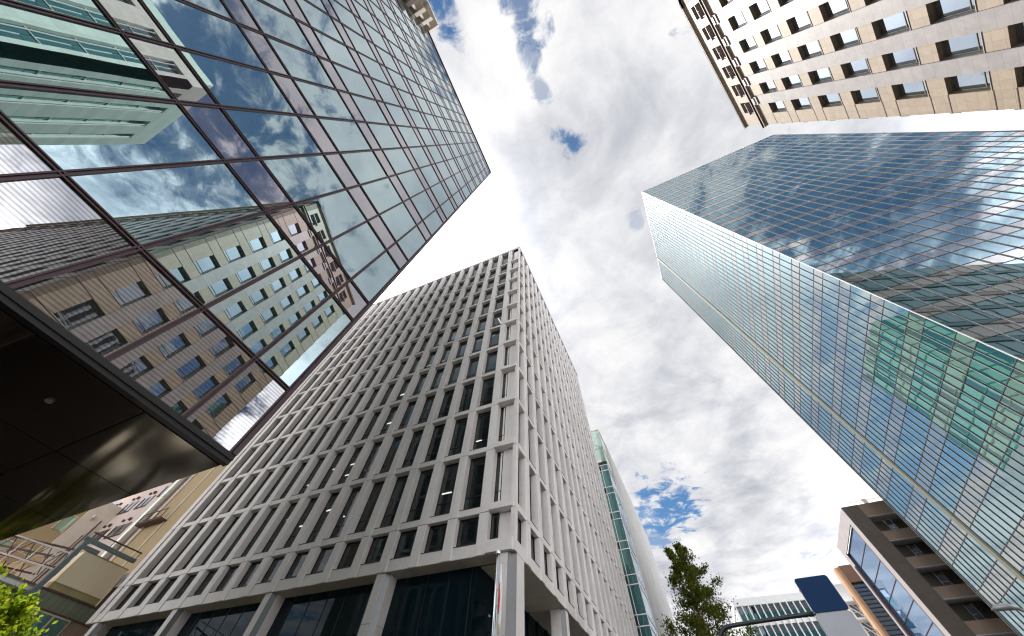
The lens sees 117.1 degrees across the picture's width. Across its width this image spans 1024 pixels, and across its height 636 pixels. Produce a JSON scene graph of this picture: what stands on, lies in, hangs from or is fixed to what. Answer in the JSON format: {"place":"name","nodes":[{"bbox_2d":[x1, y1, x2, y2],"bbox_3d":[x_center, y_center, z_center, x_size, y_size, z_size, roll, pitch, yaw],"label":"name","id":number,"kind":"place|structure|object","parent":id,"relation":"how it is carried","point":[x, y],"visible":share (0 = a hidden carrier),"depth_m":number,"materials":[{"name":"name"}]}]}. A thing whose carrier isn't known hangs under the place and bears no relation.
{"place":"outdoors","nodes":[
{"label":"outdoors","id":0,"kind":"place"},
{"bbox_2d":[112,0,1023,635],"label":"sky","id":1,"kind":"structure","parent":0,"point":[574,110],"materials":[{"name":"white"}]},
{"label":"pavement","id":2,"kind":"structure","parent":0,"visible":0},
{"bbox_2d":[0,571,98,635],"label":"building","id":3,"kind":"structure","parent":2,"relation":"on","point":[73,616],"depth_m":22.35,"materials":[{"name":"grey metal"}]},
{"bbox_2d":[14,610,54,635],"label":"window pane","id":4,"kind":"structure","parent":3,"relation":"in","point":[45,619],"depth_m":21.78,"materials":[{"name":"teal glass"}]},
{"bbox_2d":[0,535,73,578],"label":"roof truss","id":5,"kind":"object","parent":3,"relation":"on","point":[21,563],"visible":0.81,"depth_m":23.86,"materials":[{"name":"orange metal"}]},
{"bbox_2d":[36,615,70,635],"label":"window pane","id":6,"kind":"structure","parent":3,"relation":"in","point":[54,629],"depth_m":22.17,"materials":[{"name":"teal glass"}]},
{"bbox_2d":[44,551,128,605],"bbox_3d":[-32.787,20.237,24.049,0.840,2.670,3.490,-21,-63,13],"label":"billboard","id":7,"kind":"object","parent":3,"relation":"on","point":[88,577],"visible":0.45,"depth_m":23.98,"materials":[{"name":"beige metal"}]},
{"bbox_2d":[96,573,129,607],"bbox_3d":[-31.755,21.980,25.091,0.800,2.200,0.800,-21,-63,13],"label":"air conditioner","id":8,"kind":"object","parent":3,"relation":"on","point":[115,587],"visible":0.28,"depth_m":25.01,"materials":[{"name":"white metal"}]},
{"bbox_2d":[23,532,142,598],"bbox_3d":[-31.703,21.284,19.297,0.400,13.443,4.001,-21,-63,13],"label":"steel mast","id":9,"kind":"object","parent":2,"relation":"on","point":[67,559],"visible":0.93,"depth_m":23.66,"materials":[{"name":"grey metal"}]},
{"bbox_2d":[96,465,227,605],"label":"ochre building","id":10,"kind":"structure","parent":2,"relation":"on","point":[155,529],"depth_m":39.28,"materials":[{"name":"beige concrete"}]},
{"bbox_2d":[84,247,638,635],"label":"precast office","id":11,"kind":"structure","parent":2,"relation":"on","point":[410,462],"depth_m":22.67,"materials":[{"name":"grey concrete"}]},
{"bbox_2d":[115,586,139,609],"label":"window pane","id":12,"kind":"structure","parent":11,"relation":"in","point":[134,589],"depth_m":22.18,"materials":[{"name":"black glass"}]},
{"bbox_2d":[134,582,157,605],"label":"window pane","id":13,"kind":"structure","parent":11,"relation":"in","point":[153,585],"depth_m":21.79,"materials":[{"name":"black glass"}]},
{"bbox_2d":[153,578,177,602],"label":"window pane","id":14,"kind":"structure","parent":11,"relation":"in","point":[171,582],"depth_m":21.38,"materials":[{"name":"black glass"}]},
{"bbox_2d":[164,525,204,572],"bbox_3d":[-24.974,17.803,24.208,1.320,3.380,0.060,-19,-63,12],"label":"window pane","id":15,"kind":"structure","parent":11,"relation":"in","point":[200,529],"depth_m":24.26,"materials":[{"name":"black glass"}]},
{"bbox_2d":[173,574,196,598],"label":"window pane","id":16,"kind":"structure","parent":11,"relation":"in","point":[191,578],"depth_m":20.97,"materials":[{"name":"black glass"}]},
{"bbox_2d":[182,521,221,568],"bbox_3d":[-23.216,17.201,23.809,1.320,3.380,0.060,-19,-63,12],"label":"window pane","id":17,"kind":"structure","parent":11,"relation":"in","point":[219,523],"depth_m":23.88,"materials":[{"name":"black glass"}]},
{"bbox_2d":[194,570,217,594],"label":"window pane","id":18,"kind":"structure","parent":11,"relation":"in","point":[211,574],"depth_m":20.57,"materials":[{"name":"black glass"}]},
{"bbox_2d":[201,516,240,564],"bbox_3d":[-21.459,16.599,23.410,1.320,3.380,0.060,-19,-63,12],"label":"window pane","id":19,"kind":"structure","parent":11,"relation":"in","point":[207,558],"depth_m":23.51,"materials":[{"name":"black glass"}]},
{"bbox_2d":[215,565,239,590],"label":"window pane","id":20,"kind":"structure","parent":11,"relation":"in","point":[232,570],"depth_m":20.15,"materials":[{"name":"black glass"}]},
{"bbox_2d":[220,512,258,560],"bbox_3d":[-19.702,15.996,23.012,1.320,3.380,0.060,-19,-63,12],"label":"window pane","id":21,"kind":"structure","parent":11,"relation":"in","point":[247,525],"depth_m":23.04,"materials":[{"name":"black glass"}]},
{"bbox_2d":[237,561,261,586],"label":"window pane","id":22,"kind":"structure","parent":11,"relation":"in","point":[252,569],"depth_m":19.75,"materials":[{"name":"black glass"}]},
{"bbox_2d":[244,472,272,507],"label":"window pane","id":23,"kind":"structure","parent":11,"relation":"in","point":[271,473],"depth_m":26.92,"materials":[{"name":"black glass"}]},
{"bbox_2d":[240,507,277,556],"bbox_3d":[-17.944,15.394,22.613,1.320,3.380,0.060,-19,-63,12],"label":"window pane","id":24,"kind":"structure","parent":11,"relation":"in","point":[273,510],"depth_m":22.67,"materials":[{"name":"black glass"}]},
{"bbox_2d":[260,556,284,582],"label":"window pane","id":25,"kind":"structure","parent":11,"relation":"in","point":[273,568],"depth_m":19.36,"materials":[{"name":"grey glass"}]},
{"bbox_2d":[262,467,289,502],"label":"window pane","id":26,"kind":"structure","parent":11,"relation":"in","point":[286,470],"depth_m":26.51,"materials":[{"name":"black glass"}]},
{"bbox_2d":[262,502,297,551],"bbox_3d":[-16.187,14.792,22.214,1.320,3.380,0.060,-19,-63,12],"label":"window pane","id":27,"kind":"structure","parent":11,"relation":"in","point":[288,513],"depth_m":22.26,"materials":[{"name":"black glass"}]},
{"bbox_2d":[279,462,307,498],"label":"window pane","id":28,"kind":"structure","parent":11,"relation":"in","point":[300,470],"depth_m":26.10,"materials":[{"name":"black glass"}]},
{"bbox_2d":[285,551,308,577],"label":"window pane","id":29,"kind":"structure","parent":11,"relation":"in","point":[300,558],"depth_m":18.95,"materials":[{"name":"black glass"}]},
{"bbox_2d":[283,497,318,547],"bbox_3d":[-14.430,14.190,21.815,1.320,3.380,0.060,-19,-63,12],"label":"window pane","id":30,"kind":"structure","parent":11,"relation":"in","point":[303,518],"depth_m":21.85,"materials":[{"name":"black glass"}]},
{"bbox_2d":[298,457,325,493],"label":"window pane","id":31,"kind":"structure","parent":11,"relation":"in","point":[321,460],"depth_m":25.71,"materials":[{"name":"black glass"}]},
{"bbox_2d":[310,546,334,573],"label":"window pane","id":32,"kind":"structure","parent":11,"relation":"in","point":[319,566],"depth_m":18.55,"materials":[{"name":"grey glass"}]},
{"bbox_2d":[306,492,339,542],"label":"window pane","id":33,"kind":"structure","parent":11,"relation":"in","point":[314,533],"depth_m":21.45,"materials":[{"name":"black glass"}]},
{"bbox_2d":[318,452,343,488],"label":"window pane","id":34,"kind":"structure","parent":11,"relation":"in","point":[339,455],"depth_m":25.30,"materials":[{"name":"black glass"}]},
{"bbox_2d":[326,422,346,449],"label":"window pane","id":35,"kind":"structure","parent":11,"relation":"in","point":[341,428],"depth_m":29.14,"materials":[{"name":"black glass"}]},
{"bbox_2d":[330,487,361,537],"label":"window pane","id":36,"kind":"structure","parent":11,"relation":"in","point":[337,530],"depth_m":21.03,"materials":[{"name":"black glass"}]},
{"bbox_2d":[337,541,360,568],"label":"window pane","id":37,"kind":"structure","parent":11,"relation":"in","point":[347,558],"depth_m":18.15,"materials":[{"name":"black glass"}]},
{"bbox_2d":[338,447,362,483],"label":"window pane","id":38,"kind":"structure","parent":11,"relation":"in","point":[353,459],"depth_m":24.86,"materials":[{"name":"black glass"}]},
{"bbox_2d":[343,417,363,444],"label":"window pane","id":39,"kind":"structure","parent":11,"relation":"in","point":[359,420],"depth_m":28.73,"materials":[{"name":"black glass"}]},
{"bbox_2d":[354,481,384,532],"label":"window pane","id":40,"kind":"structure","parent":11,"relation":"in","point":[367,512],"depth_m":20.63,"materials":[{"name":"black glass"}]},
{"bbox_2d":[358,441,382,478],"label":"window pane","id":41,"kind":"structure","parent":11,"relation":"in","point":[365,470],"depth_m":24.46,"materials":[{"name":"black glass"}]},
{"bbox_2d":[361,412,380,439],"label":"window pane","id":42,"kind":"structure","parent":11,"relation":"in","point":[376,415],"depth_m":28.30,"materials":[{"name":"black glass"}]},
{"bbox_2d":[364,535,387,563],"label":"window pane","id":43,"kind":"structure","parent":11,"relation":"in","point":[375,552],"depth_m":17.74,"materials":[{"name":"black glass"}]},
{"bbox_2d":[379,384,394,405],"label":"window pane","id":44,"kind":"structure","parent":11,"relation":"in","point":[385,398],"depth_m":31.71,"materials":[{"name":"black glass"}]},
{"bbox_2d":[379,406,398,434],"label":"window pane","id":45,"kind":"structure","parent":11,"relation":"in","point":[393,411],"depth_m":27.94,"materials":[{"name":"black glass"}]},
{"bbox_2d":[380,436,402,472],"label":"window pane","id":46,"kind":"structure","parent":11,"relation":"in","point":[386,466],"depth_m":24.06,"materials":[{"name":"black glass"}]},
{"bbox_2d":[380,475,408,526],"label":"window pane","id":47,"kind":"structure","parent":11,"relation":"in","point":[393,504],"depth_m":20.22,"materials":[{"name":"black glass"}]},
{"bbox_2d":[396,378,411,400],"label":"window pane","id":48,"kind":"structure","parent":11,"relation":"in","point":[406,383],"depth_m":31.38,"materials":[{"name":"black glass"}]},
{"bbox_2d":[394,529,416,557],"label":"window pane","id":49,"kind":"structure","parent":11,"relation":"in","point":[406,540],"depth_m":17.34,"materials":[{"name":"black glass"}]},
{"bbox_2d":[398,401,416,428],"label":"window pane","id":50,"kind":"structure","parent":11,"relation":"in","point":[406,417],"depth_m":27.51,"materials":[{"name":"black glass"}]},
{"bbox_2d":[401,430,423,467],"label":"window pane","id":51,"kind":"structure","parent":11,"relation":"in","point":[416,438],"depth_m":23.65,"materials":[{"name":"black glass"}]},
{"bbox_2d":[406,469,432,521],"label":"window pane","id":52,"kind":"structure","parent":11,"relation":"in","point":[415,512],"depth_m":19.81,"materials":[{"name":"black glass"}]},
{"bbox_2d":[412,373,427,395],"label":"window pane","id":53,"kind":"structure","parent":11,"relation":"in","point":[421,381],"depth_m":30.94,"materials":[{"name":"black glass"}]},
{"bbox_2d":[418,395,434,423],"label":"window pane","id":54,"kind":"structure","parent":11,"relation":"in","point":[424,415],"depth_m":27.09,"materials":[{"name":"black glass"}]},
{"bbox_2d":[424,424,444,461],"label":"window pane","id":55,"kind":"structure","parent":11,"relation":"in","point":[432,452],"depth_m":23.25,"materials":[{"name":"black glass"}]},
{"bbox_2d":[424,523,446,552],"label":"window pane","id":56,"kind":"structure","parent":11,"relation":"in","point":[436,535],"depth_m":16.93,"materials":[{"name":"black glass"}]},
{"bbox_2d":[430,368,444,389],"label":"window pane","id":57,"kind":"structure","parent":11,"relation":"in","point":[438,375],"depth_m":30.56,"materials":[{"name":"black glass"}]},
{"bbox_2d":[434,463,458,515],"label":"window pane","id":58,"kind":"structure","parent":11,"relation":"in","point":[443,506],"depth_m":19.40,"materials":[{"name":"black glass"}]},
{"bbox_2d":[438,389,454,417],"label":"window pane","id":59,"kind":"structure","parent":11,"relation":"in","point":[444,410],"depth_m":26.69,"materials":[{"name":"black glass"}]},
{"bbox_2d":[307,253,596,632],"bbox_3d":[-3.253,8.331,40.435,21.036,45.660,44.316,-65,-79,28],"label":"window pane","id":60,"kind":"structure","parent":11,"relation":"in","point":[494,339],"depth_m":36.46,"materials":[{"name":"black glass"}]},
{"bbox_2d":[448,417,467,455],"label":"window pane","id":61,"kind":"structure","parent":11,"relation":"in","point":[460,426],"depth_m":22.85,"materials":[{"name":"black glass"}]},
{"bbox_2d":[458,383,473,411],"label":"window pane","id":62,"kind":"structure","parent":11,"relation":"in","point":[466,398],"depth_m":26.29,"materials":[{"name":"black glass"}]},
{"bbox_2d":[456,517,478,546],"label":"window pane","id":63,"kind":"structure","parent":11,"relation":"in","point":[467,533],"depth_m":16.53,"materials":[{"name":"black glass"}]},
{"bbox_2d":[463,456,485,509],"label":"window pane","id":64,"kind":"structure","parent":11,"relation":"in","point":[473,491],"depth_m":19.00,"materials":[{"name":"black glass"}]},
{"bbox_2d":[473,411,490,448],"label":"window pane","id":65,"kind":"structure","parent":11,"relation":"in","point":[483,421],"depth_m":22.45,"materials":[{"name":"black glass"}]},
{"bbox_2d":[480,377,494,405],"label":"window pane","id":66,"kind":"structure","parent":11,"relation":"in","point":[488,385],"depth_m":25.87,"materials":[{"name":"black glass"}]},
{"bbox_2d":[491,550,502,635],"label":"flagpole","id":67,"kind":"object","parent":2,"relation":"on","point":[498,593],"visible":1,"depth_m":11.65,"materials":[{"name":"silver metal"}]},
{"bbox_2d":[591,429,678,635],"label":"concrete building","id":68,"kind":"structure","parent":2,"relation":"on","point":[648,600],"depth_m":47.93,"materials":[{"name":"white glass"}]},
{"bbox_2d":[657,541,759,635],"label":"street tree","id":69,"kind":"object","parent":2,"relation":"on","point":[696,594],"visible":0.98,"depth_m":16.79,"materials":[{"name":"green plant"}]},
{"bbox_2d":[718,575,867,635],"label":"road sign","id":70,"kind":"object","parent":2,"relation":"on","point":[830,611],"visible":1,"depth_m":10.69,"materials":[{"name":"blue metal"}]},
{"label":"ground","id":71,"kind":"structure","parent":0,"visible":0},
{"bbox_2d":[0,503,121,583],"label":"olive building","id":72,"kind":"structure","parent":71,"relation":"on","point":[74,531],"depth_m":42.58,"materials":[{"name":"beige concrete"}]},
{"bbox_2d":[51,515,78,532],"label":"window pane","id":73,"kind":"structure","parent":72,"relation":"in","point":[65,523],"depth_m":43.13,"materials":[{"name":"green glass"}]},
{"bbox_2d":[44,474,193,585],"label":"pink building","id":74,"kind":"structure","parent":71,"relation":"on","point":[120,527],"depth_m":44.53,"materials":[{"name":"orange concrete"}]},
{"bbox_2d":[103,522,131,538],"label":"window pane","id":75,"kind":"structure","parent":74,"relation":"in","point":[117,530],"depth_m":43.05,"materials":[{"name":"grey glass"}]},
{"bbox_2d":[402,0,438,31],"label":"beige block","id":76,"kind":"structure","parent":71,"relation":"on","point":[422,11],"depth_m":41.85,"materials":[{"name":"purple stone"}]},
{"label":"pavement","id":77,"kind":"structure","parent":0,"visible":0},
{"bbox_2d":[731,592,826,635],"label":"white office","id":78,"kind":"structure","parent":77,"relation":"on","point":[753,608],"depth_m":84.78,"materials":[{"name":"teal glass"}]},
{"bbox_2d":[642,130,1023,635],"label":"glass tower","id":79,"kind":"structure","parent":77,"relation":"on","point":[854,302],"depth_m":41.60,"materials":[{"name":"blue glass"}]},
{"bbox_2d":[677,0,1023,128],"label":"stone building","id":80,"kind":"structure","parent":77,"relation":"on","point":[780,61],"depth_m":31.97,"materials":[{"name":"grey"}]},
{"bbox_2d":[731,11,745,27],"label":"window pane","id":81,"kind":"structure","parent":80,"relation":"in","point":[738,20],"depth_m":41.60,"materials":[{"name":"grey glass"}]},
{"bbox_2d":[742,36,756,50],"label":"window pane","id":82,"kind":"structure","parent":80,"relation":"in","point":[749,43],"depth_m":42.74,"materials":[{"name":"grey glass"}]},
{"bbox_2d":[752,59,766,71],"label":"window pane","id":83,"kind":"structure","parent":80,"relation":"in","point":[759,65],"depth_m":43.88,"materials":[{"name":"grey"}]},
{"bbox_2d":[752,0,769,16],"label":"window pane","id":84,"kind":"structure","parent":80,"relation":"in","point":[761,7],"depth_m":37.72,"materials":[{"name":"grey glass"}]},
{"bbox_2d":[763,25,780,41],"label":"window pane","id":85,"kind":"structure","parent":80,"relation":"in","point":[772,33],"depth_m":38.79,"materials":[{"name":"grey glass"}]},
{"bbox_2d":[774,51,791,64],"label":"window pane","id":86,"kind":"structure","parent":80,"relation":"in","point":[783,57],"depth_m":39.94,"materials":[{"name":"grey"}]},
{"bbox_2d":[785,75,801,86],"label":"window pane","id":87,"kind":"structure","parent":80,"relation":"in","point":[791,81],"depth_m":41.03,"materials":[{"name":"grey"}]},
{"bbox_2d":[790,12,810,30],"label":"window pane","id":88,"kind":"structure","parent":80,"relation":"in","point":[801,21],"depth_m":34.84,"materials":[{"name":"grey glass"}]},
{"bbox_2d":[794,98,810,107],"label":"window pane","id":89,"kind":"structure","parent":80,"relation":"in","point":[802,102],"depth_m":42.20,"materials":[{"name":"grey"}]},
{"bbox_2d":[801,41,821,56],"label":"window pane","id":90,"kind":"structure","parent":80,"relation":"in","point":[813,48],"depth_m":35.98,"materials":[{"name":"grey glass"}]},
{"bbox_2d":[811,68,831,81],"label":"window pane","id":91,"kind":"structure","parent":80,"relation":"in","point":[824,74],"depth_m":37.14,"materials":[{"name":"grey"}]},
{"bbox_2d":[821,93,841,104],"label":"window pane","id":92,"kind":"structure","parent":80,"relation":"in","point":[830,99],"depth_m":38.24,"materials":[{"name":"grey"}]},
{"bbox_2d":[823,0,848,18],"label":"window pane","id":93,"kind":"structure","parent":80,"relation":"in","point":[832,8],"depth_m":31.02,"materials":[{"name":"grey glass"}]},
{"bbox_2d":[834,28,859,47],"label":"window pane","id":94,"kind":"structure","parent":80,"relation":"in","point":[849,37],"depth_m":32.06,"materials":[{"name":"grey glass"}]},
{"bbox_2d":[845,59,869,75],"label":"window pane","id":95,"kind":"structure","parent":80,"relation":"in","point":[860,66],"depth_m":33.17,"materials":[{"name":"grey"}]},
{"bbox_2d":[855,88,878,101],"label":"window pane","id":96,"kind":"structure","parent":80,"relation":"in","point":[871,93],"depth_m":34.28,"materials":[{"name":"grey"}]},
{"bbox_2d":[876,11,908,35],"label":"window pane","id":97,"kind":"structure","parent":80,"relation":"in","point":[897,22],"depth_m":28.10,"materials":[{"name":"grey glass"}]},
{"bbox_2d":[887,47,918,67],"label":"window pane","id":98,"kind":"structure","parent":80,"relation":"in","point":[907,56],"depth_m":29.22,"materials":[{"name":"grey"}]},
{"bbox_2d":[896,81,927,96],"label":"window pane","id":99,"kind":"structure","parent":80,"relation":"in","point":[913,88],"depth_m":30.36,"materials":[{"name":"grey"}]},
{"bbox_2d":[932,0,974,19],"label":"window pane","id":100,"kind":"structure","parent":80,"relation":"in","point":[942,9],"depth_m":24.40,"materials":[{"name":"grey glass"}]},
{"bbox_2d":[941,32,982,56],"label":"window pane","id":101,"kind":"structure","parent":80,"relation":"in","point":[972,42],"depth_m":25.27,"materials":[{"name":"grey glass"}]},
{"bbox_2d":[950,71,989,90],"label":"window pane","id":102,"kind":"structure","parent":80,"relation":"in","point":[975,80],"depth_m":26.41,"materials":[{"name":"grey"}]},
{"bbox_2d":[1015,22,1023,42],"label":"window pane","id":103,"kind":"structure","parent":80,"relation":"in","point":[1019,27],"depth_m":22.34,"materials":[{"name":"grey glass"}]},
{"bbox_2d":[833,583,878,635],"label":"white stair building","id":104,"kind":"structure","parent":77,"relation":"on","point":[862,619],"depth_m":66.74,"materials":[{"name":"silver metal"}]},
{"bbox_2d":[833,564,904,635],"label":"orange building","id":105,"kind":"structure","parent":77,"relation":"on","point":[877,615],"depth_m":58.40,"materials":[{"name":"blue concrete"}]},
{"bbox_2d":[837,497,1017,635],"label":"brown building","id":106,"kind":"structure","parent":77,"relation":"on","point":[915,583],"depth_m":44.84,"materials":[{"name":"concrete"}]},
{"bbox_2d":[933,571,952,585],"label":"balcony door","id":107,"kind":"structure","parent":106,"relation":"in","point":[941,577],"depth_m":42.93,"materials":[{"name":"glass"}]},
{"bbox_2d":[962,603,985,619],"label":"window","id":108,"kind":"structure","parent":106,"relation":"in","point":[971,608],"depth_m":39.91,"materials":[{"name":"glass"}]},
{"label":"avenue","id":109,"kind":"structure","parent":0,"visible":0},
{"bbox_2d":[991,603,1023,612],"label":"street lamp","id":110,"kind":"object","parent":109,"relation":"on","point":[1003,607],"visible":1,"depth_m":10.89,"materials":[{"name":"grey metal"}]},
{"label":"side street","id":111,"kind":"structure","parent":0,"visible":0},
{"bbox_2d":[0,590,58,635],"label":"street tree","id":112,"kind":"object","parent":111,"relation":"on","point":[17,615],"visible":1,"depth_m":10.02,"materials":[{"name":"green plant"}]},
{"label":"pavement","id":113,"kind":"structure","parent":0,"visible":0},
{"bbox_2d":[0,563,40,633],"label":"street tree","id":114,"kind":"object","parent":113,"relation":"on","point":[21,587],"visible":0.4,"depth_m":12.64,"materials":[{"name":"green plant"}]},
{"bbox_2d":[0,0,490,540],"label":"glass building","id":115,"kind":"structure","parent":113,"relation":"on","point":[222,222],"depth_m":6.14,"materials":[{"name":"blue glass"}]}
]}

